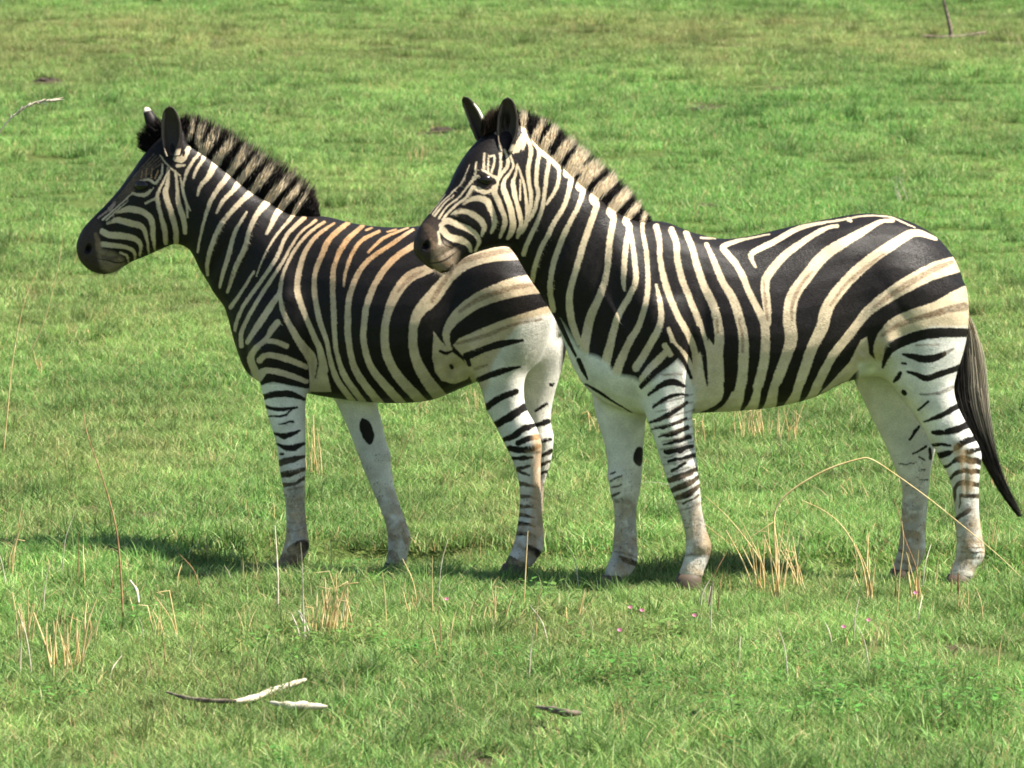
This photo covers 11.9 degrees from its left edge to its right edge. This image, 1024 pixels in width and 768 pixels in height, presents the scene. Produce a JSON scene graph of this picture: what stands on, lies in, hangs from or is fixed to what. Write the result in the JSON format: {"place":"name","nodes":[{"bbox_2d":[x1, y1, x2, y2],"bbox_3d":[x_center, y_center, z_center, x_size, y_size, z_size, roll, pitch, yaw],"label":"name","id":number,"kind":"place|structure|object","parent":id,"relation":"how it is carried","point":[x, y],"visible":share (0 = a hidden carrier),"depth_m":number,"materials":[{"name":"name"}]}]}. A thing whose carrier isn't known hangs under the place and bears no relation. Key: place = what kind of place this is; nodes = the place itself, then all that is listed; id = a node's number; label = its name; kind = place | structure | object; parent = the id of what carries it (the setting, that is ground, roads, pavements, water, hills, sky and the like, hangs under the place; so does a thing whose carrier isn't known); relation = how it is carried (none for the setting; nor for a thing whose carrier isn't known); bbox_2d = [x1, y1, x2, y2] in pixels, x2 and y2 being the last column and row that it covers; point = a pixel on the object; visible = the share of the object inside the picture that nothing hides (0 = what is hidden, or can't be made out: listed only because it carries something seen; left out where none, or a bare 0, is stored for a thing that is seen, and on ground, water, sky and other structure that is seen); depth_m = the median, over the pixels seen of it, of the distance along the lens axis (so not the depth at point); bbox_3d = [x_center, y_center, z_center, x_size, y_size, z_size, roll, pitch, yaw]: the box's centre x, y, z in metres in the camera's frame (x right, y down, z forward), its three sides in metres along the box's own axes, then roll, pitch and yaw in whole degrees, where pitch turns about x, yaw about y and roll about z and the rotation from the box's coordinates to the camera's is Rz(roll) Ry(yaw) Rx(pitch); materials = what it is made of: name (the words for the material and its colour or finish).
{"place":"outdoors","nodes":[
{"label":"outdoors","id":0,"kind":"place"},
{"bbox_2d":[0,0,1023,767],"bbox_3d":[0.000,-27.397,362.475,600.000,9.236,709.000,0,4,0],"label":"ground","id":1,"kind":"structure","parent":0,"point":[358,554],"depth_m":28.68,"materials":[{"name":"green plant"}]},
{"bbox_2d":[7,503,24,573],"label":"dry grass clump","id":2,"kind":"object","parent":1,"relation":"on","point":[13,553],"visible":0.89,"depth_m":17.79,"materials":[{"name":"plant"}]},
{"bbox_2d":[19,629,21,672],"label":"dry stalk","id":3,"kind":"object","parent":1,"relation":"on","point":[20,651],"visible":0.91,"depth_m":15.17,"materials":[{"name":"plant"}]},
{"bbox_2d":[3,269,38,449],"bbox_3d":[-2.207,-0.089,22.104,0.174,0.860,0.009,-1,4,-10],"label":"dry stalk","id":4,"kind":"object","parent":1,"relation":"on","point":[11,373],"visible":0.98,"depth_m":22.10,"materials":[{"name":"plant"}]},
{"bbox_2d":[18,612,31,670],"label":"dry stalk","id":5,"kind":"object","parent":1,"relation":"on","point":[27,645],"visible":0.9,"depth_m":15.11,"materials":[{"name":"plant"}]},
{"bbox_2d":[12,589,43,647],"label":"dry grass clump","id":6,"kind":"object","parent":1,"relation":"on","point":[28,621],"visible":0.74,"depth_m":15.82,"materials":[{"name":"plant"}]},
{"bbox_2d":[0,97,64,131],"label":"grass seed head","id":7,"kind":"object","parent":1,"relation":"on","point":[38,103],"depth_m":18.97,"materials":[{"name":"plant"}]},
{"bbox_2d":[33,350,47,375],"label":"dry grass clump","id":8,"kind":"object","parent":1,"relation":"on","point":[40,365],"visible":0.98,"depth_m":25.24,"materials":[{"name":"plant"}]},
{"bbox_2d":[28,233,63,355],"bbox_3d":[-2.460,-0.468,25.940,0.204,0.683,0.008,0,4,-2],"label":"dry stalk","id":9,"kind":"object","parent":1,"relation":"on","point":[49,303],"visible":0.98,"depth_m":25.94,"materials":[{"name":"plant"}]},
{"bbox_2d":[31,77,62,81],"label":"earth clod","id":10,"kind":"object","parent":1,"relation":"on","point":[46,79],"visible":1,"depth_m":42.19,"materials":[{"name":"brown soil"}]},
{"bbox_2d":[42,555,52,615],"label":"dry stalk","id":11,"kind":"object","parent":1,"relation":"on","point":[45,586],"visible":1,"depth_m":16.68,"materials":[{"name":"plant"}]},
{"bbox_2d":[33,606,97,673],"bbox_3d":[-1.385,0.797,15.286,0.205,0.228,0.129,0,4,0],"label":"dry grass clump","id":12,"kind":"object","parent":1,"relation":"on","point":[77,654],"visible":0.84,"depth_m":15.26,"materials":[{"name":"plant"}]},
{"bbox_2d":[60,638,72,674],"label":"dry stalk","id":13,"kind":"object","parent":1,"relation":"on","point":[69,656],"visible":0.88,"depth_m":15.06,"materials":[{"name":"plant"}]},
{"bbox_2d":[61,516,73,575],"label":"dry stalk","id":14,"kind":"object","parent":1,"relation":"on","point":[64,546],"visible":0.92,"depth_m":17.77,"materials":[{"name":"plant"}]},
{"bbox_2d":[77,538,78,586],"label":"dry stalk","id":15,"kind":"object","parent":1,"relation":"on","point":[78,557],"visible":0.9,"depth_m":17.52,"materials":[{"name":"plant"}]},
{"bbox_2d":[83,548,84,588],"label":"dry stalk","id":16,"kind":"object","parent":1,"relation":"on","point":[83,567],"visible":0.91,"depth_m":17.43,"materials":[{"name":"plant"}]},
{"bbox_2d":[84,599,103,639],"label":"dry grass clump","id":17,"kind":"object","parent":1,"relation":"on","point":[85,625],"visible":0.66,"depth_m":16.00,"materials":[{"name":"plant"}]},
{"bbox_2d":[83,410,123,615],"bbox_3d":[-1.370,0.451,16.479,0.155,0.737,0.017,2,4,22],"label":"dry stalk","id":18,"kind":"object","parent":1,"relation":"on","point":[121,587],"visible":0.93,"depth_m":16.47,"materials":[{"name":"brown plant"}]},
{"bbox_2d":[110,561,118,593],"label":"dry stalk","id":19,"kind":"object","parent":1,"relation":"on","point":[112,579],"visible":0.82,"depth_m":17.28,"materials":[{"name":"beige plant"}]},
{"bbox_2d":[129,580,139,602],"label":"dry leaf","id":20,"kind":"object","parent":1,"relation":"on","point":[135,588],"visible":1,"depth_m":16.88,"materials":[{"name":"plant"}]},
{"bbox_2d":[138,590,176,636],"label":"dry grass clump","id":21,"kind":"object","parent":1,"relation":"on","point":[175,628],"visible":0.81,"depth_m":16.05,"materials":[{"name":"plant"}]},
{"bbox_2d":[181,556,199,591],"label":"dry stalk","id":22,"kind":"object","parent":1,"relation":"on","point":[193,570],"visible":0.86,"depth_m":17.32,"materials":[{"name":"beige plant"}]},
{"bbox_2d":[166,691,235,703],"bbox_3d":[-0.927,0.909,14.306,0.061,0.019,0.359,-3,5,-38],"label":"dead stick","id":23,"kind":"object","parent":1,"relation":"on","point":[199,699],"visible":1,"depth_m":14.23,"materials":[{"name":"brown wood"}]},
{"bbox_2d":[219,678,305,703],"bbox_3d":[-0.714,0.908,14.507,0.065,0.033,0.606,1,4,20],"label":"dead stick","id":24,"kind":"object","parent":1,"relation":"on","point":[244,700],"visible":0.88,"depth_m":14.42,"materials":[{"name":"wood"}]},
{"bbox_2d":[275,528,278,609],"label":"dry stalk","id":25,"kind":"object","parent":1,"relation":"on","point":[277,572],"visible":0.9,"depth_m":16.80,"materials":[{"name":"plant"}]},
{"bbox_2d":[269,701,327,710],"bbox_3d":[-0.616,0.922,14.100,0.173,0.031,0.044,1,4,14],"label":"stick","id":26,"kind":"object","parent":1,"relation":"on","point":[310,705],"visible":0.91,"depth_m":14.09,"materials":[{"name":"wood"}]},
{"bbox_2d":[291,610,309,636],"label":"dry grass clump","id":27,"kind":"object","parent":1,"relation":"on","point":[300,613],"visible":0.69,"depth_m":16.01,"materials":[{"name":"plant"}]},
{"bbox_2d":[300,543,305,640],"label":"dry stalk","id":28,"kind":"object","parent":1,"relation":"on","point":[302,596],"visible":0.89,"depth_m":15.94,"materials":[{"name":"plant"}]},
{"bbox_2d":[305,415,322,476],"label":"dry grass clump","id":29,"kind":"object","parent":1,"relation":"on","point":[315,461],"visible":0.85,"depth_m":21.27,"materials":[{"name":"plant"}]},
{"bbox_2d":[76,106,565,576],"bbox_3d":[-0.732,-0.152,18.512,1.868,1.783,0.570,1,4,11],"label":"zebra","id":30,"kind":"object","parent":1,"relation":"on","point":[357,323],"visible":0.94,"depth_m":18.35,"materials":[{"name":"multicoloured"}]},
{"bbox_2d":[305,571,362,634],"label":"dry grass clump","id":31,"kind":"object","parent":1,"relation":"on","point":[333,614],"visible":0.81,"depth_m":16.02,"materials":[{"name":"plant"}]},
{"bbox_2d":[382,573,386,622],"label":"dry stalk","id":32,"kind":"object","parent":1,"relation":"on","point":[385,601],"visible":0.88,"depth_m":16.20,"materials":[{"name":"plant"}]},
{"bbox_2d":[395,402,421,468],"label":"dry stalk","id":33,"kind":"object","parent":1,"relation":"on","point":[406,441],"visible":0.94,"depth_m":21.40,"materials":[{"name":"beige plant"}]},
{"bbox_2d":[403,592,416,611],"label":"dry grass clump","id":34,"kind":"object","parent":1,"relation":"on","point":[412,602],"visible":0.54,"depth_m":16.68,"materials":[{"name":"plant"}]},
{"bbox_2d":[403,560,417,607],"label":"dry stalk","id":35,"kind":"object","parent":1,"relation":"on","point":[413,585],"visible":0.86,"depth_m":16.79,"materials":[{"name":"plant"}]},
{"bbox_2d":[407,145,427,161],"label":"dry grass clump","id":36,"kind":"object","parent":1,"relation":"on","point":[416,154],"visible":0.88,"depth_m":35.48,"materials":[{"name":"plant"}]},
{"bbox_2d":[431,555,432,613],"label":"dry stalk","id":37,"kind":"object","parent":1,"relation":"on","point":[432,587],"visible":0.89,"depth_m":16.62,"materials":[{"name":"plant"}]},
{"bbox_2d":[431,628,437,661],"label":"dry stalk","id":38,"kind":"object","parent":1,"relation":"on","point":[435,645],"visible":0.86,"depth_m":15.29,"materials":[{"name":"plant"}]},
{"bbox_2d":[437,601,441,649],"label":"dry stalk","id":39,"kind":"object","parent":1,"relation":"on","point":[440,625],"visible":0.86,"depth_m":15.54,"materials":[{"name":"beige plant"}]},
{"bbox_2d":[428,127,456,130],"bbox_3d":[-0.530,-1.948,37.556,0.229,0.032,0.127,0,4,0],"label":"earth clod","id":40,"kind":"object","parent":1,"relation":"on","point":[441,128],"visible":1,"depth_m":37.52,"materials":[{"name":"soil"}]},
{"bbox_2d":[438,538,448,595],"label":"dry stalk","id":41,"kind":"object","parent":1,"relation":"on","point":[440,570],"visible":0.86,"depth_m":17.14,"materials":[{"name":"plant"}]},
{"bbox_2d":[448,612,455,659],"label":"dry stalk","id":42,"kind":"object","parent":1,"relation":"on","point":[450,638],"visible":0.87,"depth_m":15.29,"materials":[{"name":"plant"}]},
{"bbox_2d":[466,392,477,412],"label":"dry grass clump","id":43,"kind":"object","parent":1,"relation":"on","point":[474,394],"visible":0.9,"depth_m":23.51,"materials":[{"name":"plant"}]},
{"bbox_2d":[468,585,485,633],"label":"dry stalk","id":44,"kind":"object","parent":1,"relation":"on","point":[472,609],"visible":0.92,"depth_m":16.12,"materials":[{"name":"beige plant"}]},
{"bbox_2d":[482,585,514,623],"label":"dry grass clump","id":45,"kind":"object","parent":1,"relation":"on","point":[495,600],"visible":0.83,"depth_m":16.27,"materials":[{"name":"plant"}]},
{"bbox_2d":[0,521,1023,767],"bbox_3d":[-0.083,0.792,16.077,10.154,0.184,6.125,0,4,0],"label":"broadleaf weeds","id":46,"kind":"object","parent":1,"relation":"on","point":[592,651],"visible":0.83,"depth_m":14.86,"materials":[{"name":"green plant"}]},
{"bbox_2d":[0,0,1023,767],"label":"dry grass","id":47,"kind":"structure","parent":1,"relation":"on","point":[420,432],"depth_m":19.81,"materials":[{"name":"beige plant"}]},
{"bbox_2d":[523,534,527,601],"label":"dry stalk","id":48,"kind":"object","parent":1,"relation":"on","point":[525,570],"visible":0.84,"depth_m":16.85,"materials":[{"name":"plant"}]},
{"bbox_2d":[528,615,538,676],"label":"dry stalk","id":49,"kind":"object","parent":1,"relation":"on","point":[531,648],"visible":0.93,"depth_m":15.12,"materials":[{"name":"plant"}]},
{"bbox_2d":[535,582,541,638],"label":"dry stalk","id":50,"kind":"object","parent":1,"relation":"on","point":[537,613],"visible":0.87,"depth_m":15.81,"materials":[{"name":"plant"}]},
{"bbox_2d":[530,606,547,644],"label":"dry stalk","id":51,"kind":"object","parent":1,"relation":"on","point":[543,625],"visible":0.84,"depth_m":15.80,"materials":[{"name":"plant"}]},
{"bbox_2d":[535,706,581,716],"bbox_3d":[0.118,0.930,14.050,0.048,0.026,0.209,-3,5,-38],"label":"dead stick","id":52,"kind":"object","parent":1,"relation":"on","point":[564,714],"visible":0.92,"depth_m":13.99,"materials":[{"name":"brown wood"}]},
{"bbox_2d":[566,544,578,588],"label":"dry stalk","id":53,"kind":"object","parent":1,"relation":"on","point":[575,565],"visible":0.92,"depth_m":17.93,"materials":[{"name":"plant"}]},
{"bbox_2d":[577,590,589,618],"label":"dry grass clump","id":54,"kind":"object","parent":1,"relation":"on","point":[582,601],"visible":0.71,"depth_m":16.61,"materials":[{"name":"plant"}]},
{"bbox_2d":[581,411,598,433],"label":"dry grass clump","id":55,"kind":"object","parent":1,"relation":"on","point":[592,422],"visible":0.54,"depth_m":22.77,"materials":[{"name":"plant"}]},
{"bbox_2d":[688,106,711,110],"bbox_3d":[1.494,-2.208,39.394,0.254,0.038,0.168,0,4,0],"label":"earth clod","id":56,"kind":"object","parent":1,"relation":"on","point":[699,107],"visible":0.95,"depth_m":39.35,"materials":[{"name":"soil"}]},
{"bbox_2d":[692,415,713,442],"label":"dry grass clump","id":57,"kind":"object","parent":1,"relation":"on","point":[701,430],"visible":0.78,"depth_m":22.41,"materials":[{"name":"plant"}]},
{"bbox_2d":[700,579,711,605],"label":"dry grass clump","id":58,"kind":"object","parent":1,"relation":"on","point":[704,595],"visible":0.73,"depth_m":16.96,"materials":[{"name":"plant"}]},
{"bbox_2d":[710,576,713,631],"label":"dry stalk","id":59,"kind":"object","parent":1,"relation":"on","point":[711,607],"visible":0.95,"depth_m":16.19,"materials":[{"name":"plant"}]},
{"bbox_2d":[708,552,726,606],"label":"dry stalk","id":60,"kind":"object","parent":1,"relation":"on","point":[712,581],"visible":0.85,"depth_m":16.88,"materials":[{"name":"plant"}]},
{"bbox_2d":[413,96,1023,590],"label":"zebra","id":61,"kind":"object","parent":1,"relation":"on","point":[667,330],"visible":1,"depth_m":17.75,"materials":[{"name":"multicoloured"}]},
{"bbox_2d":[717,574,722,609],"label":"dry stalk","id":62,"kind":"object","parent":1,"relation":"on","point":[719,595],"visible":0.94,"depth_m":16.77,"materials":[{"name":"beige plant"}]},
{"bbox_2d":[705,496,767,584],"bbox_3d":[0.808,0.582,17.601,0.254,0.375,0.016,-1,4,-15],"label":"dry stalk","id":63,"kind":"object","parent":1,"relation":"on","point":[742,535],"visible":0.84,"depth_m":17.61,"materials":[{"name":"plant"}]},
{"bbox_2d":[738,636,740,672],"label":"dry stalk","id":64,"kind":"object","parent":1,"relation":"on","point":[739,656],"visible":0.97,"depth_m":15.22,"materials":[{"name":"plant"}]},
{"bbox_2d":[726,528,766,594],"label":"dry grass clump","id":65,"kind":"object","parent":1,"relation":"on","point":[756,576],"visible":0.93,"depth_m":17.57,"materials":[{"name":"plant"}]},
{"bbox_2d":[733,409,772,437],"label":"dry grass clump","id":66,"kind":"object","parent":1,"relation":"on","point":[758,427],"visible":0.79,"depth_m":22.73,"materials":[{"name":"plant"}]},
{"bbox_2d":[739,510,794,598],"bbox_3d":[0.900,0.608,17.401,0.203,0.330,0.077,0,4,5],"label":"dry grass clump","id":67,"kind":"object","parent":1,"relation":"on","point":[778,574],"visible":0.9,"depth_m":17.39,"materials":[{"name":"plant"}]},
{"bbox_2d":[778,628,787,682],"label":"dry stalk","id":68,"kind":"object","parent":1,"relation":"on","point":[785,656],"visible":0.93,"depth_m":15.07,"materials":[{"name":"plant"}]},
{"bbox_2d":[779,535,793,587],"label":"dry stalk","id":69,"kind":"object","parent":1,"relation":"on","point":[791,565],"visible":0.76,"depth_m":17.60,"materials":[{"name":"plant"}]},
{"bbox_2d":[776,403,803,442],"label":"dry grass clump","id":70,"kind":"object","parent":1,"relation":"on","point":[793,426],"visible":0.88,"depth_m":22.63,"materials":[{"name":"plant"}]},
{"bbox_2d":[781,536,802,588],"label":"dry grass clump","id":71,"kind":"object","parent":1,"relation":"on","point":[797,572],"visible":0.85,"depth_m":17.72,"materials":[{"name":"plant"}]},
{"bbox_2d":[797,520,804,563],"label":"dry stalk","id":72,"kind":"object","parent":1,"relation":"on","point":[798,545],"visible":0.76,"depth_m":18.43,"materials":[{"name":"plant"}]},
{"bbox_2d":[802,500,868,594],"bbox_3d":[1.135,0.588,17.252,0.246,0.368,0.010,-1,4,-8],"label":"dry stalk","id":73,"kind":"object","parent":1,"relation":"on","point":[852,542],"visible":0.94,"depth_m":17.26,"materials":[{"name":"plant"}]},
{"bbox_2d":[844,535,856,602],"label":"dry stalk","id":74,"kind":"object","parent":1,"relation":"on","point":[854,574],"visible":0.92,"depth_m":17.07,"materials":[{"name":"plant"}]},
{"bbox_2d":[840,478,868,496],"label":"dry grass clump","id":75,"kind":"object","parent":1,"relation":"on","point":[851,487],"visible":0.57,"depth_m":20.53,"materials":[{"name":"plant"}]},
{"bbox_2d":[848,407,862,427],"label":"dry grass clump","id":76,"kind":"object","parent":1,"relation":"on","point":[851,417],"visible":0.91,"depth_m":22.90,"materials":[{"name":"plant"}]},
{"bbox_2d":[852,597,859,643],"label":"dry stalk","id":77,"kind":"object","parent":1,"relation":"on","point":[854,623],"visible":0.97,"depth_m":15.95,"materials":[{"name":"plant"}]},
{"bbox_2d":[852,618,868,668],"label":"dry stalk","id":78,"kind":"object","parent":1,"relation":"on","point":[865,645],"visible":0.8,"depth_m":15.04,"materials":[{"name":"plant"}]},
{"bbox_2d":[852,532,872,599],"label":"dry grass clump","id":79,"kind":"object","parent":1,"relation":"on","point":[868,575],"visible":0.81,"depth_m":17.19,"materials":[{"name":"plant"}]},
{"bbox_2d":[871,536,888,597],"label":"dry stalk","id":80,"kind":"object","parent":1,"relation":"on","point":[874,570],"visible":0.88,"depth_m":17.17,"materials":[{"name":"plant"}]},
{"bbox_2d":[891,557,895,598],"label":"dry stalk","id":81,"kind":"object","parent":1,"relation":"on","point":[895,579],"visible":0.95,"depth_m":17.20,"materials":[{"name":"brown plant"}]},
{"bbox_2d":[773,457,1020,576],"bbox_3d":[1.389,0.516,17.503,0.922,0.513,0.008,0,4,0],"label":"dry stalk","id":82,"kind":"object","parent":1,"relation":"on","point":[790,491],"visible":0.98,"depth_m":17.49,"materials":[{"name":"plant"}]},
{"bbox_2d":[897,525,903,614],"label":"dry stalk","id":83,"kind":"object","parent":1,"relation":"on","point":[900,573],"visible":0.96,"depth_m":16.71,"materials":[{"name":"plant"}]},
{"bbox_2d":[893,176,910,199],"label":"dry grass clump","id":84,"kind":"object","parent":1,"relation":"on","point":[897,188],"visible":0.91,"depth_m":33.18,"materials":[{"name":"plant"}]},
{"bbox_2d":[893,498,918,600],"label":"dry stalk","id":85,"kind":"object","parent":1,"relation":"on","point":[911,555],"visible":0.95,"depth_m":17.11,"materials":[{"name":"beige plant"}]},
{"bbox_2d":[906,550,921,601],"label":"dry grass clump","id":86,"kind":"object","parent":1,"relation":"on","point":[915,585],"visible":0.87,"depth_m":17.17,"materials":[{"name":"plant"}]},
{"bbox_2d":[922,545,930,585],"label":"dry stalk","id":87,"kind":"object","parent":1,"relation":"on","point":[924,567],"visible":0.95,"depth_m":17.43,"materials":[{"name":"plant"}]},
{"bbox_2d":[936,543,942,583],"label":"dry stalk","id":88,"kind":"object","parent":1,"relation":"on","point":[937,565],"visible":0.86,"depth_m":18.08,"materials":[{"name":"plant"}]},
{"bbox_2d":[942,0,952,34],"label":"bare sapling","id":89,"kind":"object","parent":1,"relation":"on","point":[950,30],"visible":0.9,"depth_m":46.41,"materials":[{"name":"grey wood"}]},
{"bbox_2d":[951,557,953,594],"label":"dry stalk","id":90,"kind":"object","parent":1,"relation":"on","point":[951,577],"visible":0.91,"depth_m":17.17,"materials":[{"name":"beige plant"}]},
{"bbox_2d":[922,31,985,38],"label":"dead stick","id":91,"kind":"object","parent":1,"relation":"on","point":[965,35],"visible":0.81,"depth_m":46.38,"materials":[{"name":"brown wood"}]},
{"bbox_2d":[957,572,959,597],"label":"dry stalk","id":92,"kind":"object","parent":1,"relation":"on","point":[958,588],"visible":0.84,"depth_m":17.23,"materials":[{"name":"brown plant"}]},
{"bbox_2d":[958,582,968,611],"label":"dry grass clump","id":93,"kind":"object","parent":1,"relation":"on","point":[963,598],"visible":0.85,"depth_m":16.84,"materials":[{"name":"plant"}]},
{"bbox_2d":[980,521,1000,564],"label":"dry grass clump","id":94,"kind":"object","parent":1,"relation":"on","point":[991,538],"visible":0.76,"depth_m":18.68,"materials":[{"name":"plant"}]},
{"bbox_2d":[997,624,1008,667],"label":"dry stalk","id":95,"kind":"object","parent":1,"relation":"on","point":[999,649],"visible":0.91,"depth_m":15.32,"materials":[{"name":"plant"}]},
{"bbox_2d":[991,466,1014,487],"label":"dry grass clump","id":96,"kind":"object","parent":1,"relation":"on","point":[1005,475],"visible":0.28,"depth_m":20.91,"materials":[{"name":"plant"}]}
]}

